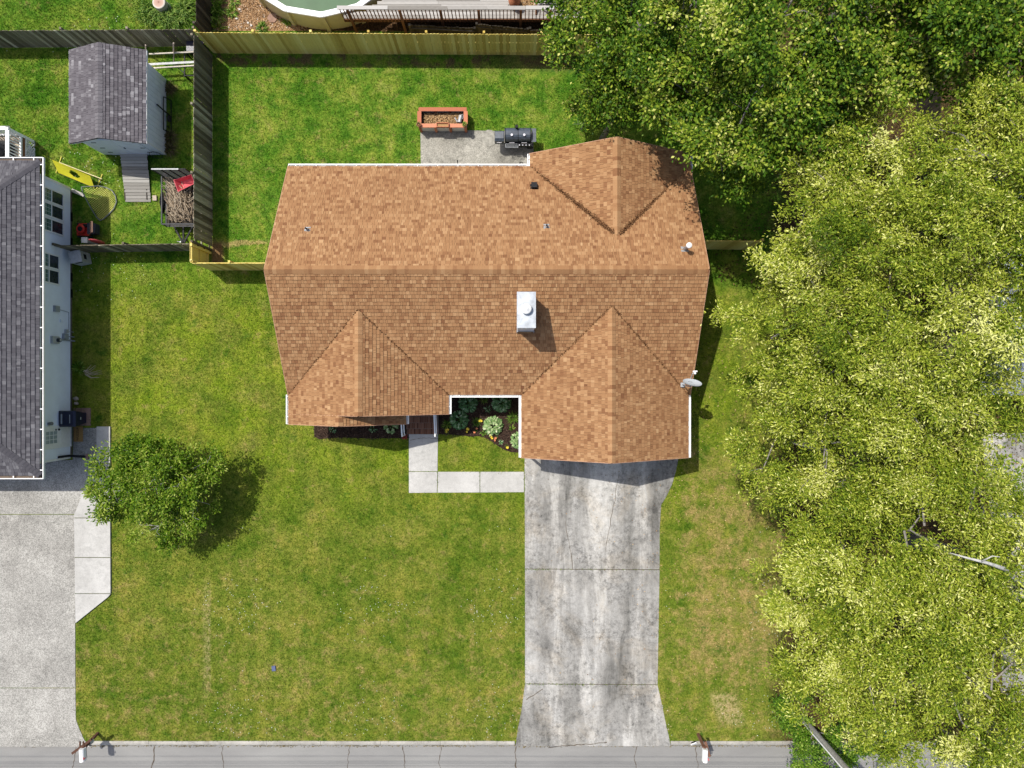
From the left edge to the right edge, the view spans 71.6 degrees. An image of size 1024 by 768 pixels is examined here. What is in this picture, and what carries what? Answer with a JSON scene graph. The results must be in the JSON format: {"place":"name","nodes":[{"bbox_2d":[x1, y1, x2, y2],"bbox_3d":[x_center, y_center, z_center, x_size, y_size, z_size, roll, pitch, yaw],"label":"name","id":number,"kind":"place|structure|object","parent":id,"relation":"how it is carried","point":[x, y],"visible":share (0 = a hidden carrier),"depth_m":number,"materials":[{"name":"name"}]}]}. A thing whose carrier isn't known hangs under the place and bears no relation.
{"place":"outdoors","nodes":[
{"label":"outdoors","id":0,"kind":"place"},
{"bbox_2d":[0,141,14,156],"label":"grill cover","id":1,"kind":"object","parent":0,"point":[2,148],"visible":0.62,"depth_m":29.54,"materials":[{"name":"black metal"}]},
{"bbox_2d":[0,428,96,746],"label":"neighbour driveway","id":2,"kind":"structure","parent":0,"point":[37,641],"depth_m":30.68,"materials":[{"name":"concrete"}]},
{"bbox_2d":[74,426,82,441],"bbox_3d":[-18.732,2.161,30.664,0.400,0.022,0.660,0,90,0],"label":"doormat","id":3,"kind":"object","parent":2,"relation":"on","point":[78,433],"visible":0.99,"depth_m":30.66,"materials":[{"name":"brown"}]},
{"bbox_2d":[420,130,533,163],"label":"patio","id":4,"kind":"structure","parent":0,"point":[464,147],"depth_m":30.67,"materials":[{"name":"concrete"}]},
{"bbox_2d":[417,107,467,131],"bbox_3d":[-2.940,-11.275,30.351,2.130,0.669,0.850,0,90,0],"label":"raised planter","id":5,"kind":"object","parent":4,"relation":"on","point":[428,118],"visible":0.91,"depth_m":30.25,"materials":[{"name":"wood"}]},
{"bbox_2d":[436,122,448,127],"bbox_3d":[-2.930,-10.920,29.950,0.520,0.120,0.190,0,90,0],"label":"seed tray","id":6,"kind":"object","parent":5,"relation":"on","point":[442,124],"visible":1,"depth_m":29.94,"materials":[{"name":"plastic"}]},
{"bbox_2d":[495,125,535,148],"bbox_3d":[0.140,-10.348,30.033,1.740,1.327,0.795,0,90,0],"label":"smoker grill","id":7,"kind":"object","parent":4,"relation":"on","point":[520,137],"visible":1,"depth_m":29.66,"materials":[{"name":"metal"}]},
{"bbox_2d":[0,744,1022,767],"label":"road","id":8,"kind":"structure","parent":0,"point":[387,756],"depth_m":30.81,"materials":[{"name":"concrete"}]},
{"bbox_2d":[91,745,911,747],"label":"gutter weeds","id":9,"kind":"object","parent":8,"relation":"on","point":[409,746],"visible":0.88,"depth_m":30.80,"materials":[{"name":"plant"}]},
{"bbox_2d":[0,0,1023,743],"bbox_3d":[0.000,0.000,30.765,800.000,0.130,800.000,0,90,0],"label":"lawn","id":10,"kind":"structure","parent":0,"point":[220,252],"depth_m":30.70,"materials":[{"name":"plant"}]},
{"bbox_2d":[0,126,34,156],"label":"deck","id":11,"kind":"structure","parent":10,"relation":"on","point":[20,141],"depth_m":29.86,"materials":[{"name":"white paint"}]},
{"bbox_2d":[0,157,74,478],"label":"house","id":12,"kind":"structure","parent":10,"relation":"on","point":[36,273],"depth_m":27.83,"materials":[{"name":"grey fabric"}]},
{"bbox_2d":[45,252,59,270],"bbox_3d":[-18.945,-5.050,29.120,0.070,1.150,0.610,0,90,0],"label":"window","id":13,"kind":"structure","parent":12,"relation":"in","point":[52,261],"depth_m":29.26,"materials":[{"name":"glass"}]},
{"bbox_2d":[45,267,59,285],"bbox_3d":[-18.945,-4.420,29.120,0.070,1.150,0.610,0,90,0],"label":"window","id":14,"kind":"structure","parent":12,"relation":"in","point":[52,276],"depth_m":29.26,"materials":[{"name":"glass"}]},
{"bbox_2d":[45,186,63,207],"bbox_3d":[-18.945,-7.730,29.260,0.070,1.430,0.580,0,90,0],"label":"window","id":15,"kind":"structure","parent":12,"relation":"in","point":[52,196],"depth_m":29.39,"materials":[{"name":"glass"}]},
{"bbox_2d":[45,201,63,221],"bbox_3d":[-18.945,-7.130,29.260,0.070,1.430,0.580,0,90,0],"label":"window","id":16,"kind":"structure","parent":12,"relation":"in","point":[56,212],"depth_m":29.39,"materials":[{"name":"glass"}]},
{"bbox_2d":[45,216,63,236],"bbox_3d":[-18.945,-6.510,29.260,0.070,1.430,0.580,0,90,0],"label":"window","id":17,"kind":"structure","parent":12,"relation":"in","point":[53,226],"depth_m":29.39,"materials":[{"name":"glass"}]},
{"bbox_2d":[58,455,84,457],"bbox_3d":[-18.675,3.104,30.143,0.560,1.089,0.130,10,90,0],"label":"drain pipe","id":18,"kind":"object","parent":12,"relation":"attached to","point":[75,456],"visible":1,"depth_m":30.39,"materials":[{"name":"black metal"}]},
{"bbox_2d":[48,156,102,187],"bbox_3d":[-18.848,-9.177,30.338,2.701,0.688,0.752,22,90,0],"label":"practice target","id":19,"kind":"object","parent":10,"relation":"on","point":[65,170],"visible":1,"depth_m":30.43,"materials":[{"name":"yellow fabric"}]},
{"bbox_2d":[71,360,87,375],"bbox_3d":[-18.704,-0.686,30.609,0.749,0.182,0.773,37,90,0],"label":"weed","id":20,"kind":"object","parent":10,"relation":"on","point":[75,365],"visible":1,"depth_m":30.61,"materials":[{"name":"green plant"}]},
{"bbox_2d":[68,250,91,265],"bbox_3d":[-18.420,-5.370,30.304,0.500,0.752,0.500,-12,90,0],"label":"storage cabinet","id":21,"kind":"object","parent":10,"relation":"on","point":[79,257],"visible":1,"depth_m":29.95,"materials":[{"name":"grey plastic"}]},
{"bbox_2d":[73,408,90,425],"bbox_3d":[-18.571,1.416,30.692,0.735,0.057,0.757,0,90,0],"label":"paving stone","id":22,"kind":"object","parent":10,"relation":"on","point":[88,412],"visible":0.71,"depth_m":30.66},
{"bbox_2d":[59,411,85,426],"bbox_3d":[-18.628,1.460,30.160,0.736,1.079,0.680,0,90,0],"label":"wheeled bin","id":23,"kind":"object","parent":22,"relation":"on","point":[71,418],"visible":1,"depth_m":29.66,"materials":[{"name":"blue plastic"}]},
{"bbox_2d":[71,732,98,762],"bbox_3d":[-17.981,15.212,30.070,0.663,1.371,0.918,14,90,0],"label":"mailbox","id":24,"kind":"object","parent":10,"relation":"on","point":[82,748],"visible":1,"depth_m":29.59,"materials":[{"name":"white paint"}]},
{"bbox_2d":[76,221,99,237],"bbox_3d":[-18.185,-6.620,30.277,1.090,0.846,0.600,0,90,0],"label":"lawn mower","id":25,"kind":"object","parent":10,"relation":"on","point":[90,228],"visible":0.99,"depth_m":30.29,"materials":[{"name":"red metal"}]},
{"bbox_2d":[81,237,97,244],"bbox_3d":[-18.000,-6.060,30.288,0.250,0.825,0.230,0,90,0],"label":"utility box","id":26,"kind":"object","parent":10,"relation":"on","point":[85,240],"visible":0.82,"depth_m":29.90,"materials":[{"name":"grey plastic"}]},
{"bbox_2d":[74,427,110,622],"bbox_3d":[-18.102,6.075,30.707,1.570,0.185,8.475,0,90,0],"label":"concrete strip","id":27,"kind":"object","parent":10,"relation":"on","point":[92,539],"visible":0.8,"depth_m":30.61,"materials":[{"name":"concrete"}]},
{"bbox_2d":[81,185,116,220],"bbox_3d":[-17.605,-7.893,30.435,1.124,0.476,1.490,-21,90,0],"label":"popup goal","id":28,"kind":"object","parent":10,"relation":"on","point":[108,205],"visible":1,"depth_m":30.57,"materials":[{"name":"fabric"}]},
{"bbox_2d":[0,26,204,47],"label":"privacy fence","id":29,"kind":"object","parent":10,"relation":"on","point":[62,37],"visible":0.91,"depth_m":29.86,"materials":[{"name":"wood"}]},
{"bbox_2d":[69,42,166,154],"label":"shed","id":30,"kind":"structure","parent":10,"relation":"on","point":[117,93],"depth_m":28.27,"materials":[{"name":"grey fabric"}]},
{"bbox_2d":[89,139,131,154],"bbox_3d":[-16.760,-9.885,29.680,0.940,1.860,0.048,0,90,0],"label":"door","id":31,"kind":"structure","parent":30,"relation":"in","point":[109,146],"depth_m":29.65,"materials":[{"name":"wood"}]},
{"bbox_2d":[111,140,155,154],"bbox_3d":[-15.800,-9.882,29.680,0.940,1.860,0.054,0,90,0],"label":"door","id":32,"kind":"structure","parent":30,"relation":"in","point":[135,148],"depth_m":29.65,"materials":[{"name":"wood"}]},
{"bbox_2d":[52,242,189,251],"bbox_3d":[-15.975,-5.771,29.920,5.841,1.560,0.128,-1,90,0],"label":"privacy fence","id":33,"kind":"object","parent":10,"relation":"on","point":[124,247],"visible":0.94,"depth_m":29.77,"materials":[{"name":"wood"}]},
{"bbox_2d":[120,154,150,201],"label":"shed ramp","id":34,"kind":"structure","parent":10,"relation":"on","point":[139,180],"depth_m":30.56,"materials":[{"name":"wood"}]},
{"bbox_2d":[131,0,159,27],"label":"daylily","id":35,"kind":"object","parent":10,"relation":"on","point":[145,9],"visible":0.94,"depth_m":30.53,"materials":[{"name":"plant"}]},
{"bbox_2d":[81,428,227,557],"bbox_3d":[-14.516,4.242,28.900,5.645,3.715,5.282,17,90,0],"label":"young tree","id":36,"kind":"object","parent":10,"relation":"on","point":[135,473],"visible":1,"depth_m":28.10,"materials":[{"name":"green plant"}]},
{"bbox_2d":[152,0,170,13],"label":"stump","id":37,"kind":"object","parent":10,"relation":"on","point":[160,5],"visible":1,"depth_m":30.21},
{"bbox_2d":[156,96,171,131],"bbox_3d":[-14.802,-11.550,30.221,0.208,0.957,1.444,0,90,0],"label":"hand truck","id":38,"kind":"object","parent":10,"relation":"on","point":[169,118],"visible":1,"depth_m":30.44,"materials":[{"name":"black metal"}]},
{"bbox_2d":[151,5,181,28],"bbox_3d":[-14.945,-15.917,30.519,1.502,0.362,1.563,0,90,0],"label":"daylily","id":39,"kind":"object","parent":10,"relation":"on","point":[163,15],"visible":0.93,"depth_m":30.49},
{"bbox_2d":[149,50,193,81],"bbox_3d":[-14.250,-13.550,30.309,2.305,0.782,1.100,0,90,0],"label":"pipe rack","id":40,"kind":"object","parent":10,"relation":"on","point":[184,62],"visible":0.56,"depth_m":29.98,"materials":[{"name":"grey plastic"}]},
{"bbox_2d":[164,129,179,145],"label":"ornamental grass","id":41,"kind":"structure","parent":10,"relation":"on","point":[167,135],"depth_m":30.59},
{"bbox_2d":[163,142,180,159],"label":"ornamental grass","id":42,"kind":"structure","parent":10,"relation":"on","point":[169,146],"depth_m":30.59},
{"bbox_2d":[165,80,178,98],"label":"ornamental grass","id":43,"kind":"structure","parent":10,"relation":"on","point":[167,87],"depth_m":30.60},
{"bbox_2d":[156,8,193,32],"bbox_3d":[-14.536,-15.640,30.523,1.620,0.355,1.426,-29,90,0],"label":"daylily","id":44,"kind":"object","parent":10,"relation":"on","point":[172,26],"visible":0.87,"depth_m":30.51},
{"bbox_2d":[151,168,204,242],"bbox_3d":[-14.070,-7.272,29.788,1.780,1.796,3.005,0,90,0],"label":"utility trailer","id":45,"kind":"object","parent":10,"relation":"on","point":[183,224],"visible":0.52,"depth_m":30.20,"materials":[{"name":"paint"}]},
{"bbox_2d":[161,177,198,222],"bbox_3d":[-13.996,-7.742,29.943,1.349,0.596,1.854,0,90,0],"label":"brush pile","id":46,"kind":"object","parent":45,"relation":"on","point":[180,196],"visible":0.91,"depth_m":29.97,"materials":[{"name":"wood"}]},
{"bbox_2d":[174,174,193,191],"bbox_3d":[-13.577,-8.386,29.758,1.000,0.416,0.639,-6,90,0],"label":"wheelbarrow","id":47,"kind":"object","parent":45,"relation":"in","point":[187,180],"visible":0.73,"depth_m":29.75,"materials":[{"name":"red plastic"}]},
{"bbox_2d":[171,0,195,27],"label":"daylily","id":48,"kind":"object","parent":10,"relation":"on","point":[184,5],"visible":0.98,"depth_m":30.53,"materials":[{"name":"plant"}]},
{"bbox_2d":[186,41,208,56],"bbox_3d":[-13.430,-14.300,30.370,0.700,0.660,0.420,0,90,0],"label":"storage tub","id":49,"kind":"object","parent":10,"relation":"on","point":[189,46],"visible":0.43,"depth_m":30.04,"materials":[{"name":"grey plastic"}]},
{"bbox_2d":[190,33,212,250],"bbox_3d":[-12.991,-10.000,29.755,0.127,1.890,8.490,0,90,0],"label":"privacy fence","id":50,"kind":"object","parent":10,"relation":"on","point":[203,112],"visible":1,"depth_m":29.68,"materials":[{"name":"wood"}]},
{"bbox_2d":[190,242,210,262],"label":"fence gate","id":51,"kind":"structure","parent":50,"relation":"attached to","point":[198,254],"depth_m":29.65,"materials":[{"name":"yellow wood"}]},
{"bbox_2d":[192,0,212,32],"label":"privacy fence","id":52,"kind":"object","parent":10,"relation":"on","point":[202,23],"visible":0.88,"depth_m":29.71,"materials":[{"name":"wood"}]},
{"bbox_2d":[190,260,265,269],"bbox_3d":[-10.735,-4.962,29.770,4.660,1.860,0.126,0,90,0],"label":"privacy fence","id":53,"kind":"object","parent":10,"relation":"on","point":[230,265],"visible":0.59,"depth_m":29.52,"materials":[{"name":"yellow wood"}]},
{"bbox_2d":[313,425,408,439],"bbox_3d":[-6.508,1.924,30.710,4.108,0.080,0.908,0,90,0],"label":"mulch bed","id":54,"kind":"object","parent":10,"relation":"on","point":[364,431],"visible":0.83,"depth_m":30.67,"materials":[{"name":"soil"}]},
{"bbox_2d":[383,425,398,433],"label":"hosta","id":55,"kind":"object","parent":54,"relation":"on","point":[392,431],"visible":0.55,"depth_m":30.46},
{"bbox_2d":[213,0,554,32],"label":"bare mulch yard","id":56,"kind":"structure","parent":10,"relation":"on","point":[248,16],"depth_m":30.69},
{"bbox_2d":[210,0,227,31],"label":"daylily","id":57,"kind":"object","parent":56,"relation":"on","point":[216,9],"visible":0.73,"depth_m":30.53,"materials":[{"name":"green plant"}]},
{"bbox_2d":[225,6,239,19],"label":"weed","id":58,"kind":"object","parent":56,"relation":"on","point":[229,11],"visible":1,"depth_m":30.61,"materials":[{"name":"green plant"}]},
{"bbox_2d":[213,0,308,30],"bbox_3d":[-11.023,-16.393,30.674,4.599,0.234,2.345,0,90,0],"label":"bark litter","id":59,"kind":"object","parent":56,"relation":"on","point":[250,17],"visible":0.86,"depth_m":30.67,"materials":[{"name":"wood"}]},
{"bbox_2d":[255,21,268,32],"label":"weed","id":60,"kind":"object","parent":56,"relation":"on","point":[262,23],"visible":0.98,"depth_m":30.60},
{"bbox_2d":[267,13,276,22],"bbox_3d":[-10.350,-15.800,30.665,0.440,0.050,0.381,0,90,0],"label":"paving stone","id":61,"kind":"object","parent":56,"relation":"on","point":[271,17],"visible":1,"depth_m":30.64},
{"bbox_2d":[259,0,381,31],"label":"swimming pool","id":62,"kind":"structure","parent":56,"relation":"on","point":[321,14],"depth_m":29.60,"materials":[{"name":"white paint"}]},
{"bbox_2d":[300,10,552,31],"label":"shaded dirt","id":63,"kind":"structure","parent":56,"relation":"on","point":[448,25],"depth_m":30.68,"materials":[{"name":"soil"}]},
{"bbox_2d":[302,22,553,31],"bbox_3d":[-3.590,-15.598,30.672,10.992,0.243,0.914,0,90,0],"label":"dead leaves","id":64,"kind":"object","parent":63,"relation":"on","point":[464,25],"visible":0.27,"depth_m":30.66,"materials":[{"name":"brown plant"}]},
{"bbox_2d":[63,16,779,738],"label":"clover flowers","id":65,"kind":"object","parent":10,"relation":"on","point":[333,592],"visible":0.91,"depth_m":30.64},
{"bbox_2d":[408,23,475,41],"bbox_3d":[-2.899,-14.790,30.029,2.792,1.378,0.120,2,90,0],"label":"broken fence","id":66,"kind":"object","parent":10,"relation":"on","point":[418,29],"visible":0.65,"depth_m":29.60,"materials":[{"name":"wood"}]},
{"bbox_2d":[193,29,695,55],"bbox_3d":[-1.140,-14.277,29.755,23.570,1.890,0.127,0,90,0],"label":"privacy fence","id":67,"kind":"object","parent":10,"relation":"on","point":[254,42],"visible":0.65,"depth_m":29.71,"materials":[{"name":"brown wood"}]},
{"bbox_2d":[337,0,581,33],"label":"pool deck","id":68,"kind":"structure","parent":10,"relation":"on","point":[441,11],"depth_m":29.50,"materials":[{"name":"wood"}]},
{"bbox_2d":[409,434,523,492],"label":"front walk","id":69,"kind":"structure","parent":10,"relation":"on","point":[423,452],"depth_m":30.67,"materials":[{"name":"concrete"}]},
{"bbox_2d":[439,395,521,453],"bbox_3d":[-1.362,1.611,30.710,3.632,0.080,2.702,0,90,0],"label":"mulch bed","id":70,"kind":"object","parent":10,"relation":"on","point":[481,425],"visible":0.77,"depth_m":30.67,"materials":[{"name":"wood"}]},
{"bbox_2d":[450,410,469,429],"bbox_3d":[-2.259,1.544,30.449,0.882,0.454,0.906,0,90,0],"label":"hosta","id":71,"kind":"object","parent":70,"relation":"on","point":[461,417],"visible":1,"depth_m":30.42,"materials":[{"name":"green plant"}]},
{"bbox_2d":[458,397,478,412],"bbox_3d":[-1.882,0.809,30.444,0.915,0.465,0.898,0,90,0],"label":"hosta","id":72,"kind":"object","parent":70,"relation":"on","point":[471,406],"visible":0.93,"depth_m":30.38,"materials":[{"name":"green plant"}]},
{"bbox_2d":[483,415,503,435],"bbox_3d":[-0.814,1.800,30.445,0.939,0.463,0.928,0,90,0],"label":"hosta","id":73,"kind":"object","parent":70,"relation":"on","point":[497,421],"visible":1,"depth_m":30.40,"materials":[{"name":"plant"}]},
{"bbox_2d":[491,397,511,412],"bbox_3d":[-0.463,0.809,30.450,0.913,0.452,0.856,0,90,0],"label":"hosta","id":74,"kind":"object","parent":70,"relation":"on","point":[504,406],"visible":0.89,"depth_m":30.40,"materials":[{"name":"green plant"}]},
{"bbox_2d":[505,409,518,424],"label":"daylily","id":75,"kind":"object","parent":70,"relation":"on","point":[512,416],"visible":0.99,"depth_m":30.59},
{"bbox_2d":[510,431,518,448],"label":"hosta","id":76,"kind":"object","parent":70,"relation":"on","point":[516,442],"visible":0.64,"depth_m":30.43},
{"bbox_2d":[264,137,709,463],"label":"house","id":77,"kind":"structure","parent":10,"relation":"on","point":[561,292],"depth_m":26.49,"materials":[{"name":"fabric"}]},
{"bbox_2d":[681,371,701,386],"bbox_3d":[6.687,-0.136,26.948,0.625,1.547,0.634,-26,90,0],"label":"satellite dish","id":78,"kind":"object","parent":77,"relation":"attached to","point":[692,382],"visible":1,"depth_m":26.59,"materials":[{"name":"white"}]},
{"bbox_2d":[475,22,528,44],"bbox_3d":[-0.400,-14.735,30.043,2.190,2.046,0.121,0,90,0],"label":"broken fence","id":79,"kind":"object","parent":10,"relation":"on","point":[481,28],"visible":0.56,"depth_m":29.53,"materials":[{"name":"wood"}]},
{"bbox_2d":[529,27,570,41],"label":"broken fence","id":80,"kind":"object","parent":10,"relation":"on","point":[533,31],"visible":0.2,"depth_m":29.56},
{"bbox_2d":[91,741,1023,744],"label":"kerb","id":81,"kind":"structure","parent":10,"relation":"on","point":[390,743],"depth_m":30.67,"materials":[{"name":"concrete"}]},
{"bbox_2d":[575,99,595,130],"bbox_3d":[2.907,-11.070,29.948,1.355,1.619,1.172,30,90,0],"label":"shrub","id":82,"kind":"object","parent":10,"relation":"on","point":[580,120],"visible":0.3,"depth_m":29.65,"materials":[{"name":"green plant"}]},
{"bbox_2d":[560,79,645,139],"bbox_3d":[3.828,-10.508,28.319,3.666,4.880,2.264,-14,90,0],"label":"maple tree","id":83,"kind":"object","parent":10,"relation":"on","point":[604,135],"visible":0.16,"depth_m":27.38,"materials":[{"name":"green plant"}]},
{"bbox_2d":[530,0,703,136],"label":"maple tree","id":84,"kind":"object","parent":10,"relation":"on","point":[603,64],"visible":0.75,"depth_m":24.86,"materials":[{"name":"green plant"}]},
{"bbox_2d":[548,317,754,729],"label":"fallen leaves","id":85,"kind":"object","parent":10,"relation":"on","point":[707,558],"visible":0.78,"depth_m":30.63,"materials":[{"name":"plant"}]},
{"bbox_2d":[617,0,788,148],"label":"maple tree","id":86,"kind":"object","parent":10,"relation":"on","point":[657,108],"visible":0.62,"depth_m":23.50,"materials":[{"name":"green plant"}]},
{"bbox_2d":[697,733,711,762],"bbox_3d":[8.135,15.342,30.070,0.428,1.369,0.741,0,90,0],"label":"mailbox","id":87,"kind":"object","parent":10,"relation":"on","point":[705,753],"visible":1,"depth_m":29.59,"materials":[{"name":"white paint"}]},
{"bbox_2d":[705,238,763,249],"bbox_3d":[8.475,-5.873,29.770,3.540,1.860,0.124,1,90,0],"label":"privacy fence","id":88,"kind":"object","parent":10,"relation":"on","point":[726,244],"visible":0.58,"depth_m":29.57,"materials":[{"name":"brown wood"}]},
{"bbox_2d":[666,0,886,210],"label":"maple tree","id":89,"kind":"object","parent":10,"relation":"on","point":[761,127],"visible":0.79,"depth_m":22.35,"materials":[{"name":"green plant"}]},
{"bbox_2d":[689,0,938,136],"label":"maple tree","id":90,"kind":"object","parent":10,"relation":"on","point":[888,55],"visible":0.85,"depth_m":20.86,"materials":[{"name":"green plant"}]},
{"bbox_2d":[768,686,874,767],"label":"shrub","id":91,"kind":"object","parent":10,"relation":"on","point":[803,746],"visible":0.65,"depth_m":29.73,"materials":[{"name":"green plant"}]},
{"bbox_2d":[802,721,848,767],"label":"utility pole","id":92,"kind":"object","parent":10,"relation":"on","point":[832,753],"visible":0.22,"depth_m":28.25,"materials":[{"name":"white paint"}]},
{"bbox_2d":[700,241,964,450],"bbox_3d":[10.518,-1.119,25.473,8.116,10.588,6.886,0,90,0],"label":"oak tree","id":93,"kind":"object","parent":10,"relation":"on","point":[802,367],"visible":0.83,"depth_m":21.96,"materials":[{"name":"green plant"}]},
{"bbox_2d":[715,365,991,555],"bbox_3d":[10.979,2.469,25.537,8.009,10.455,6.492,0,90,0],"label":"oak tree","id":94,"kind":"object","parent":10,"relation":"on","point":[894,484],"visible":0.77,"depth_m":22.68,"materials":[{"name":"green plant"}]},
{"bbox_2d":[743,79,967,327],"bbox_3d":[10.935,-5.206,25.384,7.883,10.746,6.840,-43,90,0],"label":"oak tree","id":95,"kind":"object","parent":10,"relation":"on","point":[821,246],"visible":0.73,"depth_m":21.92,"materials":[{"name":"green plant"}]},
{"bbox_2d":[742,478,993,693],"bbox_3d":[11.045,6.395,25.631,6.173,10.303,6.837,-16,90,0],"label":"oak tree","id":96,"kind":"object","parent":10,"relation":"on","point":[857,592],"visible":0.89,"depth_m":22.16,"materials":[{"name":"green plant"}]},
{"bbox_2d":[715,76,1023,739],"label":"leaf litter","id":97,"kind":"object","parent":10,"relation":"on","point":[895,371],"visible":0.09,"depth_m":30.67,"materials":[{"name":"plant"}]},
{"bbox_2d":[757,596,999,764],"bbox_3d":[11.687,9.648,25.685,7.064,10.206,5.550,19,90,0],"label":"oak tree","id":98,"kind":"object","parent":10,"relation":"on","point":[839,663],"visible":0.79,"depth_m":22.65,"materials":[{"name":"green plant"}]},
{"bbox_2d":[815,240,1023,468],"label":"oak tree","id":99,"kind":"object","parent":10,"relation":"on","point":[954,390],"visible":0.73,"depth_m":21.10,"materials":[{"name":"green plant"}]},
{"bbox_2d":[816,56,1023,358],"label":"oak tree","id":100,"kind":"object","parent":10,"relation":"on","point":[982,206],"visible":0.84,"depth_m":20.74,"materials":[{"name":"green plant"}]},
{"bbox_2d":[825,446,1023,714],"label":"oak tree","id":101,"kind":"object","parent":10,"relation":"on","point":[948,595],"visible":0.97,"depth_m":21.01,"materials":[{"name":"green plant"}]},
{"bbox_2d":[916,37,944,188],"bbox_3d":[17.510,-10.750,29.770,0.131,1.860,8.590,0,90,0],"label":"privacy fence","id":102,"kind":"object","parent":10,"relation":"on","point":[928,106],"visible":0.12,"depth_m":29.68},
{"bbox_2d":[858,607,1023,767],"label":"oak tree","id":103,"kind":"object","parent":10,"relation":"on","point":[974,743],"visible":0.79,"depth_m":21.55,"materials":[{"name":"green plant"}]},
{"bbox_2d":[861,0,1023,135],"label":"maple tree","id":104,"kind":"object","parent":10,"relation":"on","point":[952,33],"visible":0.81,"depth_m":20.87,"materials":[{"name":"green plant"}]},
{"bbox_2d":[944,197,1023,394],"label":"carport","id":105,"kind":"object","parent":10,"relation":"on","point":[954,330],"visible":0.06,"depth_m":28.20,"materials":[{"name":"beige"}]},
{"bbox_2d":[972,441,1023,522],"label":"sapling","id":106,"kind":"object","parent":10,"relation":"on","point":[1008,466],"visible":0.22,"depth_m":25.74,"materials":[{"name":"green plant"}]},
{"bbox_2d":[981,433,1023,729],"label":"neighbour parking","id":107,"kind":"structure","parent":10,"relation":"on","point":[1020,453],"depth_m":30.69,"materials":[{"name":"concrete"}]},
{"bbox_2d":[519,0,534,5],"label":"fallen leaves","id":108,"kind":"object","parent":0,"point":[526,3],"visible":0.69,"depth_m":29.48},
{"bbox_2d":[515,458,677,747],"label":"driveway","id":109,"kind":"structure","parent":0,"point":[565,607],"depth_m":30.68,"materials":[{"name":"concrete"}]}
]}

